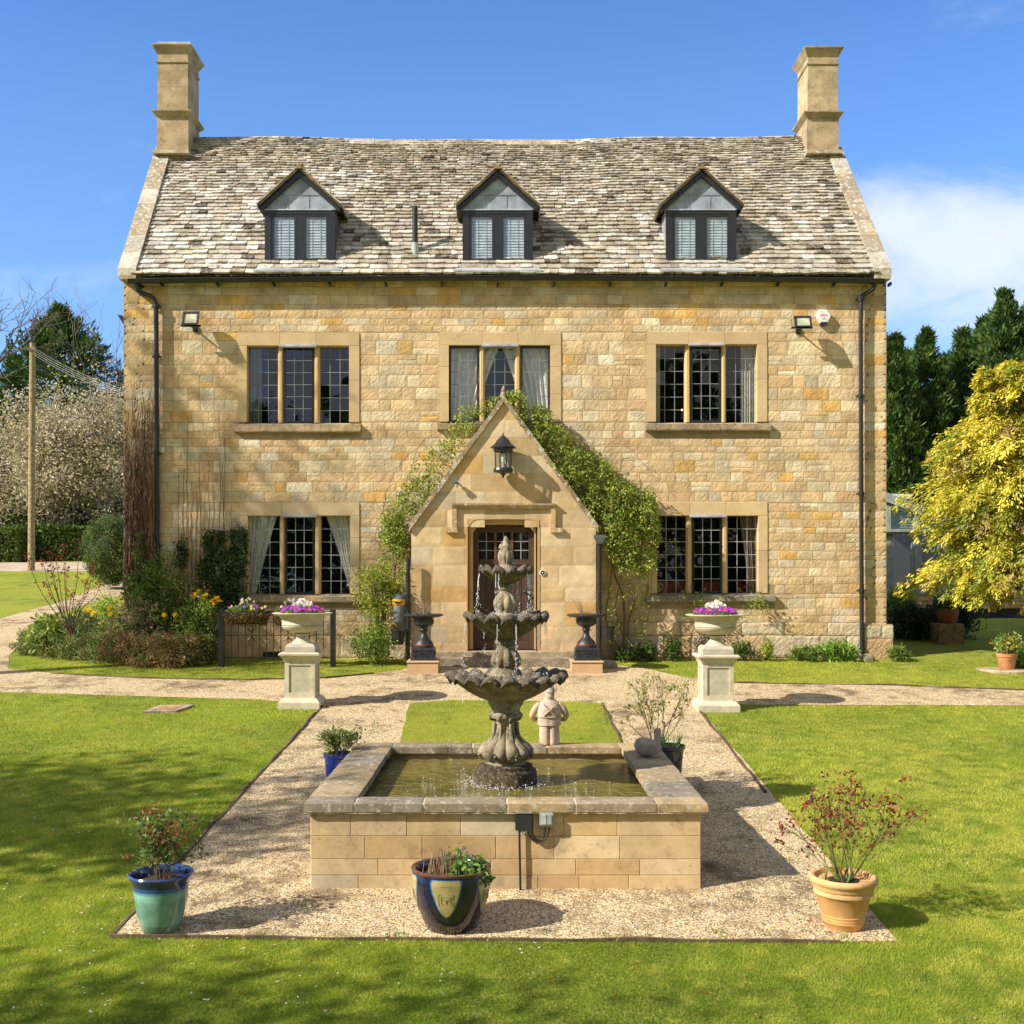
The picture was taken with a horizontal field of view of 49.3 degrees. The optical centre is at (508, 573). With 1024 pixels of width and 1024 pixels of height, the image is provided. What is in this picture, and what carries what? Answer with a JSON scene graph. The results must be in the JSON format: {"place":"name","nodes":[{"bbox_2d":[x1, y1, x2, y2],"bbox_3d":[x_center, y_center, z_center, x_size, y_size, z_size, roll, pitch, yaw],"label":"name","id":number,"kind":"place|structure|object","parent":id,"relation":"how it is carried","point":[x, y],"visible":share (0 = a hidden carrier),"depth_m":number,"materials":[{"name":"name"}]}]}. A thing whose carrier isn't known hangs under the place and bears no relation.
{"place":"outdoors","nodes":[
{"label":"outdoors","id":0,"kind":"place"},
{"bbox_2d":[0,562,89,570],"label":"driveway","id":1,"kind":"structure","parent":0,"point":[13,566],"depth_m":39.42,"materials":[{"name":"beige gravel"}]},
{"bbox_2d":[363,760,647,797],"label":"pool water","id":2,"kind":"structure","parent":0,"point":[401,778],"depth_m":9.50,"materials":[{"name":"liquid"}]},
{"bbox_2d":[444,536,568,789],"bbox_3d":[-0.020,0.822,9.356,1.044,2.279,1.043,0,0,0],"label":"tiered fountain","id":3,"kind":"object","parent":2,"relation":"in","point":[505,750],"visible":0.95,"depth_m":9.22,"materials":[{"name":"stone"}]},
{"bbox_2d":[407,562,609,796],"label":"falling water","id":4,"kind":"structure","parent":0,"point":[528,581],"depth_m":9.29,"materials":[{"name":"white liquid"}]},
{"bbox_2d":[400,700,619,742],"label":"lawn panel","id":5,"kind":"structure","parent":0,"point":[468,724],"depth_m":13.41,"materials":[{"name":"green plant"}]},
{"bbox_2d":[0,561,1023,1023],"bbox_3d":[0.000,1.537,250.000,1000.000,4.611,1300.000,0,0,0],"label":"lawn","id":6,"kind":"structure","parent":0,"point":[20,591],"depth_m":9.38,"materials":[{"name":"green plant"}]},
{"bbox_2d":[0,524,27,561],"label":"clipped hedge","id":7,"kind":"object","parent":6,"relation":"on","point":[13,546],"visible":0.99,"depth_m":41.67,"materials":[{"name":"plant"}]},
{"bbox_2d":[27,342,35,570],"bbox_3d":[-16.032,-3.824,37.487,0.282,7.863,0.255,0,0,0],"label":"telegraph pole","id":8,"kind":"object","parent":6,"relation":"on","point":[31,466],"visible":0.86,"depth_m":37.41,"materials":[{"name":"brown wood"}]},
{"bbox_2d":[0,277,77,403],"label":"bare tree","id":9,"kind":"object","parent":6,"relation":"on","point":[31,327],"visible":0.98,"depth_m":45.15,"materials":[{"name":"brown plant"}]},
{"bbox_2d":[0,402,84,524],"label":"dark conifer","id":10,"kind":"object","parent":6,"relation":"on","point":[4,466],"visible":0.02,"depth_m":47.64,"materials":[{"name":"green plant"}]},
{"bbox_2d":[0,522,89,560],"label":"clipped hedge","id":11,"kind":"object","parent":6,"relation":"on","point":[52,539],"visible":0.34,"depth_m":42.32,"materials":[{"name":"plant"}]},
{"bbox_2d":[0,373,123,530],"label":"blossom tree","id":12,"kind":"object","parent":6,"relation":"on","point":[6,489],"visible":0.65,"depth_m":42.82,"materials":[{"name":"beige plant"}]},
{"bbox_2d":[0,299,123,524],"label":"dark conifer","id":13,"kind":"object","parent":6,"relation":"on","point":[81,338],"visible":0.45,"depth_m":48.72,"materials":[{"name":"green plant"}]},
{"bbox_2d":[1,345,123,523],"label":"blossom tree","id":14,"kind":"object","parent":6,"relation":"on","point":[113,407],"visible":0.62,"depth_m":42.78,"materials":[{"name":"beige plant"}]},
{"bbox_2d":[1,277,123,423],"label":"bare tree","id":15,"kind":"object","parent":6,"relation":"on","point":[78,353],"visible":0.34,"depth_m":48.12,"materials":[{"name":"brown plant"}]},
{"bbox_2d":[4,390,123,525],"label":"dark conifer","id":16,"kind":"object","parent":6,"relation":"on","point":[76,522],"visible":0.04,"depth_m":47.70,"materials":[{"name":"green plant"}]},
{"bbox_2d":[79,513,123,588],"bbox_3d":[-10.992,-0.645,31.005,1.856,2.157,1.910,0,0,0],"label":"topiary ball","id":17,"kind":"object","parent":6,"relation":"on","point":[103,548],"visible":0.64,"depth_m":30.46,"materials":[{"name":"plant"}]},
{"bbox_2d":[30,616,217,660],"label":"flower bed soil","id":18,"kind":"structure","parent":6,"relation":"on","point":[114,642],"depth_m":19.15,"materials":[{"name":"brown soil"}]},
{"bbox_2d":[20,612,74,656],"bbox_3d":[-7.750,1.064,18.911,0.983,0.876,0.918,0,0,0],"label":"bergenia","id":19,"kind":"object","parent":18,"relation":"on","point":[51,623],"visible":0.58,"depth_m":18.71,"materials":[{"name":"green plant"}]},
{"bbox_2d":[24,538,103,635],"bbox_3d":[-7.276,0.230,18.290,1.330,1.636,0.320,0,0,0],"label":"rose bush","id":20,"kind":"object","parent":18,"relation":"on","point":[70,628],"visible":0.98,"depth_m":18.30,"materials":[{"name":"brown plant"}]},
{"bbox_2d":[57,600,112,656],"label":"leafy perennial","id":21,"kind":"object","parent":18,"relation":"on","point":[83,622],"visible":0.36,"depth_m":18.59,"materials":[{"name":"green plant"}]},
{"bbox_2d":[91,591,123,648],"bbox_3d":[-7.001,0.854,19.602,0.685,1.097,0.796,0,0,26],"label":"euphorbia","id":22,"kind":"object","parent":18,"relation":"on","point":[104,605],"visible":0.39,"depth_m":19.50,"materials":[{"name":"green plant"}]},
{"bbox_2d":[8,622,217,668],"bbox_3d":[-6.708,1.199,18.304,4.264,0.803,1.199,0,0,19],"label":"hedge","id":23,"kind":"object","parent":18,"relation":"on","point":[162,658],"visible":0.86,"depth_m":17.82,"materials":[{"name":"green plant"}]},
{"bbox_2d":[96,600,139,656],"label":"dry perennial","id":24,"kind":"object","parent":18,"relation":"on","point":[113,620],"visible":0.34,"depth_m":18.40,"materials":[{"name":"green plant"}]},
{"bbox_2d":[115,566,150,648],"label":"ground ivy","id":25,"kind":"object","parent":18,"relation":"on","point":[130,577],"visible":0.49,"depth_m":18.24,"materials":[{"name":"green plant"}]},
{"bbox_2d":[119,593,170,662],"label":"hydrangea","id":26,"kind":"object","parent":18,"relation":"on","point":[149,616],"visible":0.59,"depth_m":18.02,"materials":[{"name":"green plant"}]},
{"bbox_2d":[124,544,195,655],"bbox_3d":[-5.663,0.500,18.225,1.042,1.968,0.959,0,0,29],"label":"evergreen shrub","id":27,"kind":"object","parent":18,"relation":"on","point":[164,582],"visible":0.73,"depth_m":18.14,"materials":[{"name":"green plant"}]},
{"bbox_2d":[160,566,215,649],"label":"berry shrub","id":28,"kind":"object","parent":18,"relation":"on","point":[200,593],"visible":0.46,"depth_m":18.15,"materials":[{"name":"green plant"}]},
{"bbox_2d":[172,594,229,664],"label":"yellow flowering plant","id":29,"kind":"object","parent":18,"relation":"on","point":[206,614],"visible":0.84,"depth_m":17.87,"materials":[{"name":"green plant"}]},
{"bbox_2d":[111,705,322,933],"bbox_3d":[-2.489,2.037,10.830,0.048,0.651,7.411,0,0,1],"label":"edging board","id":30,"kind":"object","parent":6,"relation":"on","point":[124,921],"visible":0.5,"depth_m":10.14,"materials":[{"name":"brown wood"}]},
{"bbox_2d":[218,609,335,666],"bbox_3d":[-3.678,1.048,17.720,1.853,0.964,0.080,0,0,0],"label":"iron railing","id":31,"kind":"object","parent":6,"relation":"on","point":[221,642],"visible":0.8,"depth_m":17.68,"materials":[{"name":"black metal"}]},
{"bbox_2d":[222,611,272,627],"bbox_3d":[-4.138,0.721,17.607,0.819,0.290,0.270,0,0,0],"label":"wall basket","id":32,"kind":"object","parent":31,"relation":"attached to","point":[233,619],"depth_m":17.58,"materials":[{"name":"wicker"}]},
{"bbox_2d":[225,597,267,611],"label":"pansies","id":33,"kind":"object","parent":32,"relation":"in","point":[249,607],"visible":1,"depth_m":17.59,"materials":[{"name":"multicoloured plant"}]},
{"bbox_2d":[278,650,325,708],"bbox_3d":[-2.705,1.427,14.620,0.530,0.818,0.530,0,0,0],"label":"urn pedestal","id":34,"kind":"object","parent":6,"relation":"on","point":[302,680],"visible":0.94,"depth_m":14.43,"materials":[{"name":"stone"}]},
{"bbox_2d":[272,612,331,651],"bbox_3d":[-2.705,0.764,14.620,0.776,0.512,0.776,0,0,0],"label":"garden urn","id":35,"kind":"object","parent":34,"relation":"on","point":[302,626],"visible":0.94,"depth_m":14.43,"materials":[{"name":"stone"}]},
{"bbox_2d":[280,598,324,612],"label":"pansies","id":36,"kind":"object","parent":35,"relation":"in","point":[305,606],"visible":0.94,"depth_m":14.52,"materials":[{"name":"purple plant"}]},
{"bbox_2d":[343,616,397,664],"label":"evergreen bush","id":37,"kind":"object","parent":6,"relation":"on","point":[379,644],"visible":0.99,"depth_m":17.87,"materials":[{"name":"green plant"}]},
{"bbox_2d":[109,934,840,943],"bbox_3d":[-0.226,2.333,7.068,4.632,0.073,0.028,0,0,1],"label":"edging board","id":38,"kind":"object","parent":6,"relation":"on","point":[606,939],"visible":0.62,"depth_m":7.06,"materials":[{"name":"brown wood"}]},
{"bbox_2d":[118,42,892,666],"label":"stone house","id":39,"kind":"structure","parent":6,"relation":"on","point":[372,312],"depth_m":18.60,"materials":[{"name":"stone"}]},
{"bbox_2d":[122,381,155,606],"bbox_3d":[-6.098,-1.316,18.444,0.552,3.748,0.183,0,0,0],"label":"dead creeper","id":40,"kind":"object","parent":39,"relation":"attached to","point":[133,524],"visible":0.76,"depth_m":18.45,"materials":[{"name":"brown plant"}]},
{"bbox_2d":[129,531,148,580],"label":"ground ivy","id":41,"kind":"object","parent":40,"relation":"attached to","point":[140,551],"visible":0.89,"depth_m":18.36,"materials":[{"name":"green plant"}]},
{"bbox_2d":[181,311,200,331],"bbox_3d":[-5.231,-4.178,18.426,0.327,0.294,0.348,0,0,0],"label":"floodlight","id":42,"kind":"object","parent":39,"relation":"attached to","point":[190,318],"visible":1,"depth_m":18.32,"materials":[{"name":"black metal"}]},
{"bbox_2d":[177,422,238,587],"bbox_3d":[-4.993,-1.188,18.566,1.046,2.860,0.025,0,0,0],"label":"wall vine","id":43,"kind":"object","parent":39,"relation":"attached to","point":[200,513],"depth_m":18.56,"materials":[{"name":"brown plant"}]},
{"bbox_2d":[171,521,251,609],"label":"wall ivy","id":44,"kind":"object","parent":39,"relation":"attached to","point":[228,562],"depth_m":18.45,"materials":[{"name":"green plant"}]},
{"bbox_2d":[234,333,360,432],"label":"window","id":45,"kind":"structure","parent":39,"relation":"in","point":[288,382],"depth_m":18.70,"materials":[{"name":"stone"}]},
{"bbox_2d":[240,503,360,602],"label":"window","id":46,"kind":"structure","parent":39,"relation":"in","point":[309,551],"depth_m":18.78,"materials":[{"name":"stone"}]},
{"bbox_2d":[346,555,410,625],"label":"trained shrub","id":47,"kind":"object","parent":39,"relation":"attached to","point":[391,589],"visible":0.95,"depth_m":18.05,"materials":[{"name":"green plant"}]},
{"bbox_2d":[392,593,405,622],"bbox_3d":[-1.766,0.553,17.975,0.224,0.480,0.234,0,0,0],"label":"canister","id":48,"kind":"object","parent":39,"relation":"attached to","point":[399,603],"visible":0.99,"depth_m":17.90,"materials":[{"name":"grey metal"}]},
{"bbox_2d":[370,395,499,626],"bbox_3d":[-1.185,-0.739,18.317,2.262,4.424,0.521,0,0,0],"label":"climbing rose","id":49,"kind":"object","parent":39,"relation":"attached to","point":[394,532],"visible":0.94,"depth_m":18.27,"materials":[{"name":"green plant"}]},
{"bbox_2d":[437,332,562,430],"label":"window","id":50,"kind":"structure","parent":39,"relation":"in","point":[474,367],"depth_m":18.66,"materials":[{"name":"stone"}]},
{"bbox_2d":[490,433,515,477],"bbox_3d":[-0.090,-1.893,17.883,0.410,0.748,0.416,0,0,0],"label":"wall lantern","id":51,"kind":"object","parent":39,"relation":"attached to","point":[502,444],"depth_m":17.78,"materials":[{"name":"black metal"}]},
{"bbox_2d":[473,525,533,648],"bbox_3d":[-0.083,0.201,18.250,1.019,2.066,0.180,0,0,0],"label":"door","id":52,"kind":"structure","parent":39,"relation":"in","point":[487,539],"depth_m":18.27,"materials":[{"name":"brown wood"}]},
{"bbox_2d":[503,389,663,651],"bbox_3d":[1.227,-0.837,18.169,2.698,4.395,0.908,0,0,0],"label":"climbing rose","id":53,"kind":"object","parent":39,"relation":"attached to","point":[632,529],"visible":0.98,"depth_m":18.14,"materials":[{"name":"green plant"}]},
{"bbox_2d":[659,581,684,592],"bbox_3d":[2.841,0.665,19.655,0.460,1.070,0.490,0,0,0],"label":"dining chair","id":54,"kind":"object","parent":39,"relation":"in","point":[671,586],"visible":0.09,"depth_m":19.41,"materials":[{"name":"brown wood"}]},
{"bbox_2d":[646,332,770,430],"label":"window","id":55,"kind":"structure","parent":39,"relation":"in","point":[718,380],"depth_m":18.70,"materials":[{"name":"stone"}]},
{"bbox_2d":[646,502,774,601],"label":"window","id":56,"kind":"structure","parent":39,"relation":"in","point":[725,541],"depth_m":18.70,"materials":[{"name":"stone"}]},
{"bbox_2d":[679,586,767,652],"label":"trailing plant","id":57,"kind":"object","parent":39,"relation":"hanging from","point":[703,603],"visible":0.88,"depth_m":18.39,"materials":[{"name":"green plant"}]},
{"bbox_2d":[635,639,657,661],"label":"border plant","id":58,"kind":"object","parent":6,"relation":"on","point":[646,649],"visible":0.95,"depth_m":18.26,"materials":[{"name":"green plant"}]},
{"bbox_2d":[661,632,686,661],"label":"border plant","id":59,"kind":"object","parent":6,"relation":"on","point":[670,651],"visible":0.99,"depth_m":18.27,"materials":[{"name":"green plant"}]},
{"bbox_2d":[692,652,739,712],"bbox_3d":[2.674,1.443,14.420,0.530,0.818,0.530,0,0,0],"label":"urn pedestal","id":60,"kind":"object","parent":6,"relation":"on","point":[715,683],"visible":0.95,"depth_m":14.22,"materials":[{"name":"stone"}]},
{"bbox_2d":[685,613,745,654],"bbox_3d":[2.674,0.780,14.420,0.776,0.512,0.776,0,0,0],"label":"garden urn","id":61,"kind":"object","parent":60,"relation":"on","point":[715,628],"visible":0.89,"depth_m":14.22,"materials":[{"name":"stone"}]},
{"bbox_2d":[692,599,737,614],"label":"pansies","id":62,"kind":"object","parent":61,"relation":"in","point":[712,608],"visible":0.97,"depth_m":14.31,"materials":[{"name":"purple plant"}]},
{"bbox_2d":[730,636,757,660],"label":"border plant","id":63,"kind":"object","parent":6,"relation":"on","point":[743,650],"visible":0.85,"depth_m":18.27,"materials":[{"name":"green plant"}]},
{"bbox_2d":[787,643,826,661],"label":"border plant","id":64,"kind":"object","parent":6,"relation":"on","point":[807,653],"visible":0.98,"depth_m":18.26,"materials":[{"name":"green plant"}]},
{"bbox_2d":[814,636,862,662],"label":"border plant","id":65,"kind":"object","parent":6,"relation":"on","point":[838,650],"visible":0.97,"depth_m":18.22,"materials":[{"name":"green plant"}]},
{"bbox_2d":[885,643,912,661],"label":"border plant","id":66,"kind":"object","parent":6,"relation":"on","point":[898,653],"visible":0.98,"depth_m":18.21,"materials":[{"name":"green plant"}]},
{"bbox_2d":[886,587,921,615],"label":"leafy shrub","id":67,"kind":"object","parent":6,"relation":"on","point":[892,601],"visible":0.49,"depth_m":24.38,"materials":[{"name":"green plant"}]},
{"bbox_2d":[886,329,932,535],"bbox_3d":[12.609,-4.049,37.043,2.795,8.196,2.607,0,0,31],"label":"dark conifer","id":68,"kind":"object","parent":6,"relation":"on","point":[903,407],"visible":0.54,"depth_m":36.46,"materials":[{"name":"green plant"}]},
{"bbox_2d":[886,599,938,640],"bbox_3d":[7.612,0.916,21.007,1.248,0.940,1.026,0,0,0],"label":"dark evergreen","id":69,"kind":"object","parent":6,"relation":"on","point":[914,622],"visible":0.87,"depth_m":20.81,"materials":[{"name":"green plant"}]},
{"bbox_2d":[888,325,962,528],"bbox_3d":[14.225,-4.267,38.038,3.052,8.506,3.122,0,0,41],"label":"dark conifer","id":70,"kind":"object","parent":6,"relation":"on","point":[927,367],"visible":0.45,"depth_m":37.43,"materials":[{"name":"green plant"}]},
{"bbox_2d":[930,623,963,643],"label":"stone plinth","id":71,"kind":"structure","parent":6,"relation":"on","point":[946,633],"depth_m":20.20,"materials":[{"name":"beige stone"}]},
{"bbox_2d":[936,608,958,622],"bbox_3d":[8.027,0.765,20.400,0.400,0.280,0.400,0,0,0],"label":"clay pot","id":72,"kind":"object","parent":71,"relation":"on","point":[945,615],"visible":0.95,"depth_m":20.25,"materials":[{"name":"ceramic"}]},
{"bbox_2d":[888,357,1023,663],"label":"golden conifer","id":73,"kind":"object","parent":6,"relation":"on","point":[985,444],"visible":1,"depth_m":17.54,"materials":[{"name":"yellow plant"}]},
{"bbox_2d":[925,588,986,638],"bbox_3d":[8.396,0.887,21.119,1.180,1.256,1.068,0,0,0],"label":"dark evergreen","id":74,"kind":"object","parent":6,"relation":"on","point":[963,617],"visible":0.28,"depth_m":20.94,"materials":[{"name":"green plant"}]},
{"bbox_2d":[931,322,990,510],"bbox_3d":[15.789,-4.469,38.919,3.308,8.718,3.149,0,0,0],"label":"dark conifer","id":75,"kind":"object","parent":6,"relation":"on","point":[960,357],"visible":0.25,"depth_m":38.64,"materials":[{"name":"green plant"}]},
{"bbox_2d":[953,286,1023,520],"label":"dark conifer","id":76,"kind":"object","parent":6,"relation":"on","point":[1003,335],"visible":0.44,"depth_m":37.64,"materials":[{"name":"green plant"}]},
{"bbox_2d":[976,667,1023,674],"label":"stone disc","id":77,"kind":"object","parent":6,"relation":"on","point":[1017,670],"visible":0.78,"depth_m":17.10,"materials":[{"name":"beige stone"}]},
{"bbox_2d":[996,652,1017,669],"bbox_3d":[7.728,1.358,17.303,0.316,0.250,0.316,0,0,0],"label":"terracotta pot","id":78,"kind":"object","parent":77,"relation":"on","point":[1007,661],"visible":0.98,"depth_m":17.20,"materials":[{"name":"ceramic"}]},
{"bbox_2d":[989,631,1022,653],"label":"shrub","id":79,"kind":"object","parent":78,"relation":"on","point":[1006,645],"visible":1,"depth_m":17.23,"materials":[{"name":"green plant"}]},
{"bbox_2d":[0,580,1023,940],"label":"gravel path","id":80,"kind":"structure","parent":0,"point":[730,808],"depth_m":9.12,"materials":[{"name":"beige gravel"}]},
{"bbox_2d":[127,864,193,933],"bbox_3d":[-2.257,2.129,7.237,0.416,0.388,0.416,0,0,0],"label":"glazed pot","id":81,"kind":"object","parent":80,"relation":"on","point":[160,904],"visible":0.96,"depth_m":7.11,"materials":[{"name":"ceramic"}]},
{"bbox_2d":[116,801,208,879],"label":"rose bush","id":82,"kind":"object","parent":81,"relation":"on","point":[165,827],"visible":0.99,"depth_m":7.23,"materials":[{"name":"green plant"}]},
{"bbox_2d":[51,672,373,679],"bbox_3d":[-4.529,1.565,16.762,4.932,0.108,0.591,0,0,0],"label":"edging board","id":83,"kind":"object","parent":80,"relation":"on","point":[212,678],"visible":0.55,"depth_m":16.61,"materials":[{"name":"brown wood"}]},
{"bbox_2d":[323,750,349,777],"bbox_3d":[-1.560,1.866,10.350,0.324,0.400,0.324,0,0,0],"label":"glazed pot","id":84,"kind":"object","parent":80,"relation":"on","point":[333,761],"visible":0.36,"depth_m":10.23,"materials":[{"name":"ceramic"}]},
{"bbox_2d":[316,722,365,763],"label":"evergreen bush","id":85,"kind":"object","parent":84,"relation":"in","point":[348,737],"visible":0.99,"depth_m":10.31,"materials":[{"name":"green plant"}]},
{"bbox_2d":[406,659,440,672],"bbox_3d":[-1.318,1.471,17.300,0.500,0.270,0.500,0,0,0],"label":"stone block","id":86,"kind":"object","parent":80,"relation":"on","point":[423,666],"depth_m":17.07,"materials":[{"name":"beige stone"}]},
{"bbox_2d":[404,613,442,660],"bbox_3d":[-1.318,0.979,17.300,0.608,0.712,0.608,0,0,0],"label":"iron urn","id":87,"kind":"object","parent":86,"relation":"on","point":[423,649],"visible":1,"depth_m":17.15,"materials":[{"name":"black metal"}]},
{"bbox_2d":[411,856,490,934],"bbox_3d":[-0.376,2.115,7.305,0.525,0.405,0.526,0,0,0],"label":"glazed pot","id":88,"kind":"object","parent":80,"relation":"on","point":[454,904],"visible":0.86,"depth_m":7.11,"materials":[{"name":"ceramic"}]},
{"bbox_2d":[422,841,495,887],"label":"herb clump","id":89,"kind":"object","parent":88,"relation":"in","point":[458,863],"visible":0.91,"depth_m":7.24,"materials":[{"name":"green plant"}]},
{"bbox_2d":[124,720,853,941],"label":"gravel weeds","id":90,"kind":"object","parent":80,"relation":"on","point":[396,931],"visible":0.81,"depth_m":7.16,"materials":[{"name":"green plant"}]},
{"bbox_2d":[304,742,707,888],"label":"fountain pool","id":91,"kind":"structure","parent":80,"relation":"on","point":[652,840],"depth_m":7.97,"materials":[{"name":"stone"}]},
{"bbox_2d":[515,812,532,833],"bbox_3d":[0.108,1.771,7.932,0.123,0.148,0.060,0,0,0],"label":"junction box","id":92,"kind":"object","parent":91,"relation":"attached to","point":[524,822],"visible":1,"depth_m":7.90,"materials":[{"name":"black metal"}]},
{"bbox_2d":[529,686,568,744],"bbox_3d":[0.389,1.348,10.664,0.381,0.562,0.193,0,0,0],"label":"garden statue","id":93,"kind":"object","parent":91,"relation":"on","point":[549,718],"visible":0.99,"depth_m":10.62,"materials":[{"name":"beige stone"}]},
{"bbox_2d":[634,728,661,756],"bbox_3d":[1.240,1.502,9.923,0.250,0.253,0.163,0,0,0],"label":"stone duck","id":94,"kind":"object","parent":91,"relation":"on","point":[645,747],"visible":1,"depth_m":9.87},
{"bbox_2d":[569,659,603,672],"bbox_3d":[1.202,1.471,17.300,0.500,0.270,0.500,0,0,0],"label":"stone block","id":95,"kind":"object","parent":80,"relation":"on","point":[586,666],"depth_m":17.07,"materials":[{"name":"beige stone"}]},
{"bbox_2d":[567,613,605,660],"bbox_3d":[1.202,0.979,17.300,0.608,0.712,0.608,0,0,0],"label":"iron urn","id":96,"kind":"object","parent":95,"relation":"on","point":[586,649],"visible":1,"depth_m":17.15,"materials":[{"name":"black metal"}]},
{"bbox_2d":[661,742,685,773],"bbox_3d":[1.503,1.834,10.500,0.320,0.440,0.320,0,0,0],"label":"grey pot","id":97,"kind":"object","parent":80,"relation":"on","point":[674,754],"visible":0.42,"depth_m":10.38,"materials":[{"name":"ceramic"}]},
{"bbox_2d":[600,669,693,746],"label":"leggy shrub","id":98,"kind":"object","parent":97,"relation":"in","point":[640,708],"visible":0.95,"depth_m":10.47,"materials":[{"name":"green plant"}]},
{"bbox_2d":[809,867,878,932],"bbox_3d":[2.193,2.145,7.306,0.438,0.342,0.438,0,0,0],"label":"terracotta pot","id":99,"kind":"object","parent":80,"relation":"on","point":[844,906],"visible":0.94,"depth_m":7.18,"materials":[{"name":"ceramic"}]},
{"bbox_2d":[769,769,930,882],"bbox_3d":[2.205,1.653,7.274,0.990,0.753,0.796,0,0,13],"label":"rose bush","id":100,"kind":"object","parent":99,"relation":"in","point":[827,826],"visible":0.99,"depth_m":7.29,"materials":[{"name":"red plant"}]},
{"bbox_2d":[734,681,1023,690],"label":"edging board","id":101,"kind":"object","parent":80,"relation":"on","point":[881,684],"visible":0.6,"depth_m":16.03,"materials":[{"name":"brown wood"}]},
{"bbox_2d":[0,0,1023,513],"label":"sky","id":102,"kind":"structure","parent":0,"point":[931,92],"materials":[{"name":"blue"}]},
{"bbox_2d":[886,608,1023,617],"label":"hedge","id":103,"kind":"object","parent":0,"point":[1008,612],"depth_m":24.95,"materials":[{"name":"green plant"}]},
{"bbox_2d":[886,492,1023,607],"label":"conservatory","id":104,"kind":"object","parent":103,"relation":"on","point":[905,556],"visible":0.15,"depth_m":25.99,"materials":[{"name":"glass"}]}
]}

